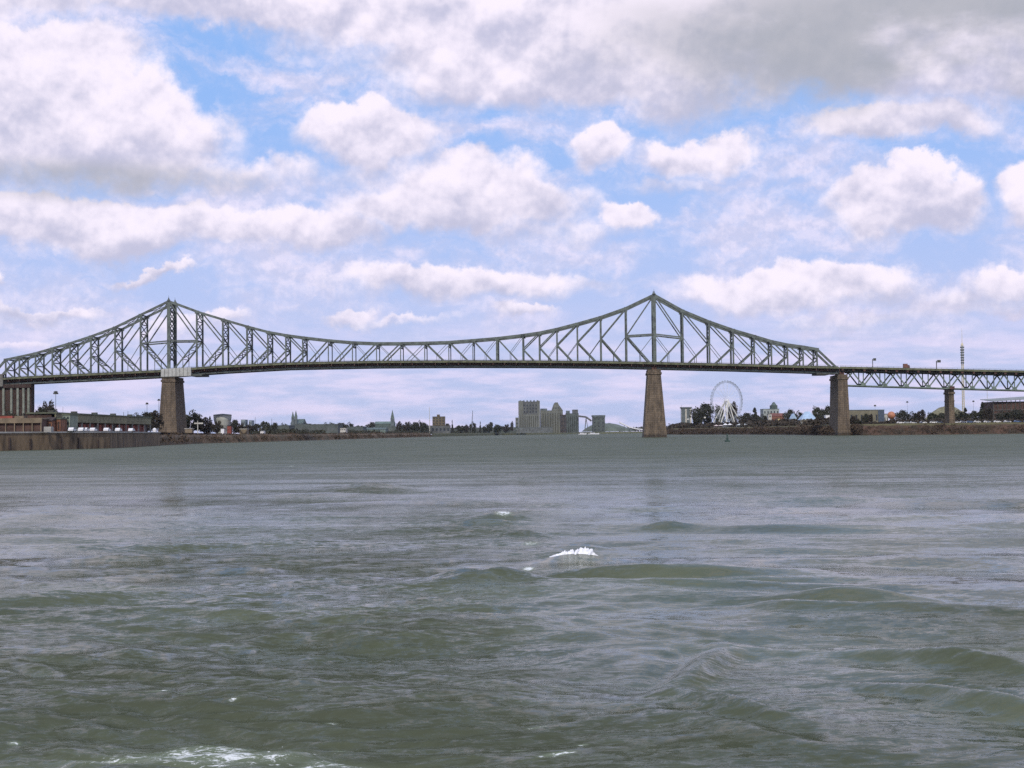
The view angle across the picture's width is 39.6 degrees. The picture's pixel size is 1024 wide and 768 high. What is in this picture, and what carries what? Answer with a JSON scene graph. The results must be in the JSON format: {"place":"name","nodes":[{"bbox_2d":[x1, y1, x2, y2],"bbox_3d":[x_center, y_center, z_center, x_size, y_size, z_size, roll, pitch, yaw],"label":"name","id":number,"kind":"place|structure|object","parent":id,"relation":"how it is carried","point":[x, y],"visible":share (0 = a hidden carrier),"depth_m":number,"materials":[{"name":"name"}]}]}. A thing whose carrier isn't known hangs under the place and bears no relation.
{"place":"outdoors","nodes":[
{"label":"outdoors","id":0,"kind":"place"},
{"bbox_2d":[160,433,430,444],"bbox_3d":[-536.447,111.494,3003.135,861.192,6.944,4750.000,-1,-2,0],"label":"riverbank","id":1,"kind":"structure","parent":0,"point":[250,437],"depth_m":914.05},
{"bbox_2d":[184,428,193,434],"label":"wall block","id":2,"kind":"structure","parent":1,"relation":"on","point":[189,430],"depth_m":899.57,"materials":[{"name":"concrete"}]},
{"bbox_2d":[186,409,203,430],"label":"tree","id":3,"kind":"object","parent":1,"relation":"on","point":[194,417],"visible":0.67,"depth_m":1045.16,"materials":[{"name":"green plant"}]},
{"bbox_2d":[196,417,213,432],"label":"tree","id":4,"kind":"object","parent":1,"relation":"on","point":[205,426],"visible":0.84,"depth_m":1047.61,"materials":[{"name":"green plant"}]},
{"bbox_2d":[210,421,222,432],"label":"tree","id":5,"kind":"object","parent":1,"relation":"on","point":[218,425],"visible":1,"depth_m":988.25,"materials":[{"name":"green plant"}]},
{"bbox_2d":[213,414,231,433],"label":"water tank","id":6,"kind":"object","parent":1,"relation":"on","point":[225,419],"visible":0.77,"depth_m":1015.02,"materials":[{"name":"metal"}]},
{"bbox_2d":[227,425,232,433],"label":"hut","id":7,"kind":"object","parent":1,"relation":"on","point":[229,428],"visible":0.82,"depth_m":989.58,"materials":[{"name":"red metal"}]},
{"bbox_2d":[230,419,237,433],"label":"tree","id":8,"kind":"object","parent":1,"relation":"on","point":[234,423],"visible":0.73,"depth_m":1098.22,"materials":[{"name":"green plant"}]},
{"bbox_2d":[235,423,246,432],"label":"tree","id":9,"kind":"object","parent":1,"relation":"on","point":[239,426],"visible":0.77,"depth_m":1097.95,"materials":[{"name":"green plant"}]},
{"bbox_2d":[239,429,248,433],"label":"shed","id":10,"kind":"structure","parent":1,"relation":"on","point":[243,431],"depth_m":1059.51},
{"bbox_2d":[244,424,253,433],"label":"tree","id":11,"kind":"object","parent":1,"relation":"on","point":[249,427],"visible":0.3,"depth_m":1298.66,"materials":[{"name":"green plant"}]},
{"bbox_2d":[252,424,259,430],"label":"tree","id":12,"kind":"object","parent":1,"relation":"on","point":[256,426],"visible":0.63,"depth_m":1347.35,"materials":[{"name":"green plant"}]},
{"bbox_2d":[260,421,269,428],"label":"tree","id":13,"kind":"object","parent":1,"relation":"on","point":[263,424],"visible":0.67,"depth_m":1397.40,"materials":[{"name":"green plant"}]},
{"bbox_2d":[269,422,277,430],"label":"tree","id":14,"kind":"object","parent":1,"relation":"on","point":[273,426],"visible":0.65,"depth_m":1497.14,"materials":[{"name":"green plant"}]},
{"bbox_2d":[268,425,294,430],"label":"warehouse","id":15,"kind":"structure","parent":1,"relation":"on","point":[285,426],"depth_m":1499.40,"materials":[{"name":"stone"}]},
{"bbox_2d":[160,432,431,442],"bbox_3d":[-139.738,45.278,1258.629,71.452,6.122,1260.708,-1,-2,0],"label":"undergrowth","id":16,"kind":"object","parent":1,"relation":"on","point":[185,439],"visible":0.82,"depth_m":910.45,"materials":[{"name":"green plant"}]},
{"bbox_2d":[290,412,306,424],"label":"church","id":17,"kind":"structure","parent":1,"relation":"on","point":[294,420],"depth_m":2097.58,"materials":[{"name":"stone"}]},
{"bbox_2d":[292,424,342,433],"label":"warehouse","id":18,"kind":"structure","parent":1,"relation":"on","point":[331,428],"depth_m":1749.28,"materials":[{"name":"metal"}]},
{"bbox_2d":[347,426,366,430],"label":"warehouse","id":19,"kind":"structure","parent":1,"relation":"on","point":[358,428],"depth_m":2149.05,"materials":[{"name":"stone"}]},
{"bbox_2d":[249,427,478,433],"bbox_3d":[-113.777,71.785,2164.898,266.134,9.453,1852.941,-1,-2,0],"label":"undergrowth","id":20,"kind":"object","parent":1,"relation":"on","point":[294,430],"visible":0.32,"depth_m":1685.06,"materials":[{"name":"green plant"}]},
{"bbox_2d":[365,422,375,427],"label":"tree","id":21,"kind":"object","parent":1,"relation":"on","point":[371,425],"visible":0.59,"depth_m":2396.28,"materials":[{"name":"green plant"}]},
{"bbox_2d":[367,427,387,432],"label":"warehouse","id":22,"kind":"structure","parent":1,"relation":"on","point":[384,429],"depth_m":2199.44,"materials":[{"name":"grey metal"}]},
{"bbox_2d":[375,410,395,427],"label":"church","id":23,"kind":"structure","parent":1,"relation":"on","point":[391,422],"depth_m":2449.08,"materials":[{"name":"green metal"}]},
{"bbox_2d":[396,421,401,429],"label":"tree","id":24,"kind":"object","parent":1,"relation":"on","point":[399,424],"visible":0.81,"depth_m":2396.96,"materials":[{"name":"green plant"}]},
{"bbox_2d":[401,421,411,430],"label":"tree","id":25,"kind":"object","parent":1,"relation":"on","point":[406,427],"visible":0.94,"depth_m":2394.70,"materials":[{"name":"green plant"}]},
{"bbox_2d":[387,426,427,433],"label":"warehouse","id":26,"kind":"structure","parent":1,"relation":"on","point":[391,428],"depth_m":2398.85,"materials":[{"name":"stone"}]},
{"bbox_2d":[408,422,418,430],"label":"tree","id":27,"kind":"object","parent":1,"relation":"on","point":[414,425],"visible":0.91,"depth_m":2394.93,"materials":[{"name":"green plant"}]},
{"bbox_2d":[421,423,428,432],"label":"tree","id":28,"kind":"object","parent":1,"relation":"on","point":[425,426],"visible":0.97,"depth_m":2396.21,"materials":[{"name":"green plant"}]},
{"bbox_2d":[432,414,444,425],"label":"brick block","id":29,"kind":"structure","parent":1,"relation":"on","point":[438,419],"depth_m":2499.26,"materials":[{"name":"brown brick"}]},
{"bbox_2d":[428,425,450,433],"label":"warehouse","id":30,"kind":"structure","parent":1,"relation":"on","point":[440,428],"depth_m":2478.77,"materials":[{"name":"grey concrete"}]},
{"bbox_2d":[0,433,1023,767],"bbox_3d":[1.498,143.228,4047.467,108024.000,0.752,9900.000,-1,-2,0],"label":"river","id":31,"kind":"structure","parent":0,"point":[792,601],"depth_m":32.92,"materials":[{"name":"liquid"}]},
{"bbox_2d":[0,431,160,450],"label":"quay wall","id":32,"kind":"structure","parent":31,"relation":"in","point":[42,440],"depth_m":481.47,"materials":[{"name":"concrete"}]},
{"bbox_2d":[0,291,850,436],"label":"cantilever bridge","id":33,"kind":"structure","parent":31,"relation":"in","point":[16,395],"depth_m":980.64,"materials":[{"name":"paint"}]},
{"bbox_2d":[161,367,191,376],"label":"sheeted scaffold","id":34,"kind":"object","parent":33,"relation":"on","point":[178,372],"visible":1,"depth_m":979.50,"materials":[{"name":"fabric"}]},
{"bbox_2d":[549,546,597,556],"bbox_3d":[1.886,5.065,43.008,1.547,0.301,0.801,-1,-2,0],"label":"wave foam","id":35,"kind":"object","parent":31,"relation":"on","point":[581,550],"visible":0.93,"depth_m":42.88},
{"bbox_2d":[0,0,1023,434],"label":"sky","id":36,"kind":"structure","parent":0,"point":[844,179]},
{"bbox_2d":[432,431,641,436],"bbox_3d":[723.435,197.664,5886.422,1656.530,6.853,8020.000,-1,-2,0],"label":"riverbank","id":37,"kind":"structure","parent":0,"point":[455,434],"depth_m":2844.18,"materials":[{"name":"brown plant"}]},
{"bbox_2d":[454,425,465,432],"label":"tree","id":38,"kind":"object","parent":37,"relation":"on","point":[460,428],"visible":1,"depth_m":2594.01,"materials":[{"name":"green plant"}]},
{"bbox_2d":[469,422,475,429],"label":"tree","id":39,"kind":"object","parent":37,"relation":"on","point":[473,426],"visible":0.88,"depth_m":2695.17,"materials":[{"name":"green plant"}]},
{"bbox_2d":[452,427,515,432],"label":"warehouse","id":40,"kind":"structure","parent":37,"relation":"on","point":[501,431],"depth_m":2698.51,"materials":[{"name":"stone"}]},
{"bbox_2d":[493,424,501,432],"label":"tree","id":41,"kind":"object","parent":37,"relation":"on","point":[496,428],"visible":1,"depth_m":2694.69,"materials":[{"name":"green plant"}]},
{"bbox_2d":[501,424,510,432],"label":"tree","id":42,"kind":"object","parent":37,"relation":"on","point":[504,428],"visible":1,"depth_m":2696.34,"materials":[{"name":"green plant"}]},
{"bbox_2d":[515,418,518,432],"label":"silo annex","id":43,"kind":"object","parent":37,"relation":"on","point":[516,422],"visible":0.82,"depth_m":2898.98,"materials":[{"name":"concrete"}]},
{"bbox_2d":[518,400,539,426],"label":"grain elevator","id":44,"kind":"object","parent":37,"relation":"on","point":[529,414],"visible":0.91,"depth_m":2900.70,"materials":[{"name":"concrete"}]},
{"bbox_2d":[517,427,552,432],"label":"warehouse","id":45,"kind":"structure","parent":37,"relation":"on","point":[534,429],"depth_m":2838.43,"materials":[{"name":"concrete"}]},
{"bbox_2d":[540,402,562,432],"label":"grain elevator","id":46,"kind":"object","parent":37,"relation":"on","point":[549,418],"visible":0.77,"depth_m":2957.03,"materials":[{"name":"concrete"}]},
{"bbox_2d":[560,415,565,432],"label":"silo tower","id":47,"kind":"structure","parent":37,"relation":"on","point":[562,423],"depth_m":2878.92,"materials":[{"name":"grey concrete"}]},
{"bbox_2d":[565,410,578,432],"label":"grain elevator","id":48,"kind":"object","parent":37,"relation":"on","point":[572,422],"visible":0.99,"depth_m":2927.47,"materials":[{"name":"concrete"}]},
{"bbox_2d":[577,415,591,430],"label":"conveyor gallery","id":49,"kind":"object","parent":37,"relation":"on","point":[586,417],"visible":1,"depth_m":2917.59,"materials":[{"name":"grey metal"}]},
{"bbox_2d":[591,415,604,431],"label":"elevator block","id":50,"kind":"structure","parent":37,"relation":"on","point":[598,423],"depth_m":2938.80,"materials":[{"name":"concrete"}]},
{"bbox_2d":[605,426,667,431],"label":"undergrowth","id":51,"kind":"object","parent":37,"relation":"on","point":[641,427],"visible":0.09,"depth_m":3770.71,"materials":[{"name":"green plant"}]},
{"bbox_2d":[582,423,633,431],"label":"hill","id":52,"kind":"structure","parent":0,"point":[612,427],"depth_m":3061.22,"materials":[{"name":"green plant"}]},
{"bbox_2d":[667,422,1023,434],"bbox_3d":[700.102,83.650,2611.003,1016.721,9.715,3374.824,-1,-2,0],"label":"island bank","id":53,"kind":"structure","parent":0,"point":[1005,425],"depth_m":937.11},
{"bbox_2d":[680,407,691,422],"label":"twin tower","id":54,"kind":"structure","parent":53,"relation":"on","point":[685,412],"depth_m":1848.93,"materials":[{"name":"concrete"}]},
{"bbox_2d":[692,408,703,423],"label":"tree","id":55,"kind":"object","parent":53,"relation":"on","point":[697,418],"visible":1,"depth_m":1685.99,"materials":[{"name":"green plant"}]},
{"bbox_2d":[689,402,713,423],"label":"tree","id":56,"kind":"object","parent":53,"relation":"on","point":[706,409],"visible":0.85,"depth_m":1695.38,"materials":[{"name":"green plant"}]},
{"bbox_2d":[713,405,724,421],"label":"tree","id":57,"kind":"object","parent":53,"relation":"on","point":[717,409],"visible":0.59,"depth_m":1776.87,"materials":[{"name":"green plant"}]},
{"bbox_2d":[710,380,742,422],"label":"ferris wheel","id":58,"kind":"object","parent":53,"relation":"on","point":[725,405],"visible":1,"depth_m":1648.58,"materials":[{"name":"metal"}]},
{"bbox_2d":[727,401,737,421],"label":"tree","id":59,"kind":"object","parent":53,"relation":"on","point":[735,408],"visible":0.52,"depth_m":1756.85,"materials":[{"name":"green plant"}]},
{"bbox_2d":[736,412,751,420],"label":"tree","id":60,"kind":"object","parent":53,"relation":"on","point":[745,416],"visible":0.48,"depth_m":1596.92,"materials":[{"name":"green plant"}]},
{"bbox_2d":[666,417,829,428],"bbox_3d":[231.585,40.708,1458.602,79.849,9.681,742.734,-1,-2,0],"label":"undergrowth","id":61,"kind":"object","parent":53,"relation":"on","point":[796,422],"visible":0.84,"depth_m":1407.32,"materials":[{"name":"green plant"}]},
{"bbox_2d":[738,417,761,422],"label":"tree","id":62,"kind":"object","parent":53,"relation":"on","point":[752,419],"visible":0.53,"depth_m":1536.94,"materials":[{"name":"green plant"}]},
{"bbox_2d":[751,407,759,421],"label":"pine tree","id":63,"kind":"object","parent":53,"relation":"on","point":[754,415],"visible":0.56,"depth_m":1578.43,"materials":[{"name":"green plant"}]},
{"bbox_2d":[756,414,766,420],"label":"tree","id":64,"kind":"object","parent":53,"relation":"on","point":[764,416],"visible":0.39,"depth_m":1558.43,"materials":[{"name":"green plant"}]},
{"bbox_2d":[760,402,778,418],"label":"castle hall","id":65,"kind":"structure","parent":53,"relation":"on","point":[773,408],"depth_m":1599.86,"materials":[{"name":"grey stone"}]},
{"bbox_2d":[770,413,783,420],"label":"red house","id":66,"kind":"structure","parent":53,"relation":"on","point":[776,415],"depth_m":1540.35,"materials":[{"name":"brick"}]},
{"bbox_2d":[782,408,794,420],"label":"tree","id":67,"kind":"object","parent":53,"relation":"on","point":[787,415],"visible":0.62,"depth_m":1398.14,"materials":[{"name":"green plant"}]},
{"bbox_2d":[798,411,814,419],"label":"tent hall","id":68,"kind":"structure","parent":53,"relation":"on","point":[807,415],"depth_m":1304.34,"materials":[{"name":"fabric"}]},
{"bbox_2d":[812,406,822,417],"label":"tree","id":69,"kind":"object","parent":53,"relation":"on","point":[815,412],"visible":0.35,"depth_m":1346.37,"materials":[{"name":"green plant"}]},
{"bbox_2d":[817,410,829,418],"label":"tree","id":70,"kind":"object","parent":53,"relation":"on","point":[819,415],"visible":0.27,"depth_m":1298.52,"materials":[{"name":"green plant"}]},
{"bbox_2d":[818,405,829,415],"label":"tree","id":71,"kind":"object","parent":53,"relation":"on","point":[827,408],"visible":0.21,"depth_m":1318.97,"materials":[{"name":"green plant"}]},
{"bbox_2d":[666,423,1023,434],"bbox_3d":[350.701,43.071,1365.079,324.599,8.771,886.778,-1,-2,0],"label":"undergrowth","id":72,"kind":"object","parent":53,"relation":"on","point":[806,429],"visible":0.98,"depth_m":1077.05,"materials":[{"name":"brown plant"}]},
{"bbox_2d":[850,415,857,423],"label":"tree","id":73,"kind":"object","parent":53,"relation":"on","point":[854,418],"visible":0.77,"depth_m":1057.33,"materials":[{"name":"green plant"}]},
{"bbox_2d":[861,414,868,422],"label":"tree","id":74,"kind":"object","parent":53,"relation":"on","point":[864,418],"visible":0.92,"depth_m":1118.72,"materials":[{"name":"green plant"}]},
{"bbox_2d":[849,410,884,421],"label":"exhibition hall","id":75,"kind":"structure","parent":53,"relation":"on","point":[878,415],"depth_m":1159.72,"materials":[{"name":"stone"}]},
{"bbox_2d":[887,411,894,418],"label":"orange sphere","id":76,"kind":"object","parent":53,"relation":"on","point":[891,415],"visible":0.81,"depth_m":1187.39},
{"bbox_2d":[894,409,907,419],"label":"tree","id":77,"kind":"object","parent":53,"relation":"on","point":[903,414],"visible":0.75,"depth_m":1227.80,"materials":[{"name":"green plant"}]},
{"bbox_2d":[906,411,917,420],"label":"tree","id":78,"kind":"object","parent":53,"relation":"on","point":[913,416],"visible":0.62,"depth_m":1226.93,"materials":[{"name":"green plant"}]},
{"bbox_2d":[916,409,925,420],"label":"tree","id":79,"kind":"object","parent":53,"relation":"on","point":[922,416],"visible":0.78,"depth_m":1227.75,"materials":[{"name":"green plant"}]},
{"bbox_2d":[926,412,936,419],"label":"tree","id":80,"kind":"object","parent":53,"relation":"on","point":[930,415],"visible":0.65,"depth_m":1197.18,"materials":[{"name":"green plant"}]},
{"bbox_2d":[840,365,1023,422],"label":"approach viaduct","id":81,"kind":"object","parent":53,"relation":"on","point":[949,393],"visible":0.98,"depth_m":960.42,"materials":[{"name":"metal"}]},
{"bbox_2d":[850,417,1023,423],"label":"undergrowth","id":82,"kind":"object","parent":53,"relation":"on","point":[892,421],"visible":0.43,"depth_m":1110.25,"materials":[{"name":"brown plant"}]},
{"bbox_2d":[937,412,944,418],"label":"tree","id":83,"kind":"object","parent":53,"relation":"on","point":[941,415],"visible":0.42,"depth_m":1198.49,"materials":[{"name":"green plant"}]},
{"bbox_2d":[924,406,961,419],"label":"domed hall","id":84,"kind":"structure","parent":53,"relation":"on","point":[939,410],"depth_m":1322.88,"materials":[{"name":"concrete"}]},
{"bbox_2d":[955,410,964,418],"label":"tree","id":85,"kind":"object","parent":53,"relation":"on","point":[958,415],"visible":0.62,"depth_m":1197.05,"materials":[{"name":"green plant"}]},
{"bbox_2d":[960,343,964,411],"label":"striped mast","id":86,"kind":"object","parent":53,"relation":"on","point":[961,355],"visible":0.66,"depth_m":1450.31,"materials":[{"name":"metal"}]},
{"bbox_2d":[962,408,968,418],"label":"pine tree","id":87,"kind":"object","parent":53,"relation":"on","point":[965,414],"visible":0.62,"depth_m":1218.07,"materials":[{"name":"green plant"}]},
{"bbox_2d":[968,410,977,418],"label":"tree","id":88,"kind":"object","parent":53,"relation":"on","point":[973,414],"visible":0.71,"depth_m":1218.17,"materials":[{"name":"green plant"}]},
{"bbox_2d":[975,402,985,418],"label":"pine tree","id":89,"kind":"object","parent":53,"relation":"on","point":[979,413],"visible":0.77,"depth_m":1199.35,"materials":[{"name":"green plant"}]},
{"bbox_2d":[982,407,993,419],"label":"tree","id":90,"kind":"object","parent":53,"relation":"on","point":[988,415],"visible":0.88,"depth_m":1187.59,"materials":[{"name":"green plant"}]},
{"bbox_2d":[980,397,1023,418],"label":"grandstand","id":91,"kind":"object","parent":53,"relation":"on","point":[998,407],"visible":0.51,"depth_m":1229.93,"materials":[{"name":"stone"}]},
{"bbox_2d":[994,410,1010,419],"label":"tree","id":92,"kind":"object","parent":53,"relation":"on","point":[999,416],"visible":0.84,"depth_m":1146.60,"materials":[{"name":"green plant"}]},
{"bbox_2d":[1008,408,1023,418],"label":"tree","id":93,"kind":"object","parent":53,"relation":"on","point":[1016,414],"visible":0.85,"depth_m":1146.95,"materials":[{"name":"green plant"}]},
{"bbox_3d":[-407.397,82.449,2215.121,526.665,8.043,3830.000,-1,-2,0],"label":"quay ground","id":94,"kind":"structure","parent":0,"visible":0},
{"bbox_2d":[2,410,17,415],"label":"tree","id":95,"kind":"object","parent":94,"relation":"on","point":[9,413],"visible":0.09,"depth_m":619.32,"materials":[{"name":"green plant"}]},
{"bbox_2d":[0,418,49,431],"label":"open shed","id":96,"kind":"structure","parent":94,"relation":"on","point":[23,424],"depth_m":469.81,"materials":[{"name":"beige concrete"}]},
{"bbox_2d":[34,407,45,414],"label":"tree","id":97,"kind":"object","parent":94,"relation":"on","point":[40,409],"visible":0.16,"depth_m":639.75,"materials":[{"name":"green plant"}]},
{"bbox_2d":[37,400,56,411],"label":"tree","id":98,"kind":"object","parent":94,"relation":"on","point":[49,407],"visible":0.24,"depth_m":648.96,"materials":[{"name":"green plant"}]},
{"bbox_2d":[44,427,53,431],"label":"concrete block","id":99,"kind":"object","parent":94,"relation":"on","point":[48,429],"depth_m":461.83,"materials":[{"name":"white concrete"}]},
{"bbox_2d":[47,417,56,430],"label":"storage hut","id":100,"kind":"object","parent":94,"relation":"on","point":[52,421],"visible":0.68,"depth_m":477.65,"materials":[{"name":"brown brick"}]},
{"bbox_2d":[56,418,67,430],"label":"storage hut","id":101,"kind":"object","parent":94,"relation":"on","point":[61,424],"visible":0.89,"depth_m":481.04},
{"bbox_2d":[62,414,78,430],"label":"gatehouse","id":102,"kind":"object","parent":94,"relation":"on","point":[72,420],"visible":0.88,"depth_m":490.06,"materials":[{"name":"grey concrete"}]},
{"bbox_2d":[26,410,151,431],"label":"quay shed","id":103,"kind":"structure","parent":94,"relation":"on","point":[101,422],"depth_m":569.17,"materials":[{"name":"concrete"}]},
{"bbox_2d":[138,411,154,430],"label":"tree","id":104,"kind":"object","parent":94,"relation":"on","point":[146,413],"visible":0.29,"depth_m":898.55,"materials":[{"name":"green plant"}]},
{"bbox_2d":[144,410,163,430],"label":"tree","id":105,"kind":"object","parent":94,"relation":"on","point":[157,417],"visible":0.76,"depth_m":898.59,"materials":[{"name":"green plant"}]},
{"bbox_2d":[417,420,422,431],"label":"tree","id":106,"kind":"object","parent":94,"relation":"on","point":[420,427],"visible":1,"depth_m":2396.03,"materials":[{"name":"green plant"}]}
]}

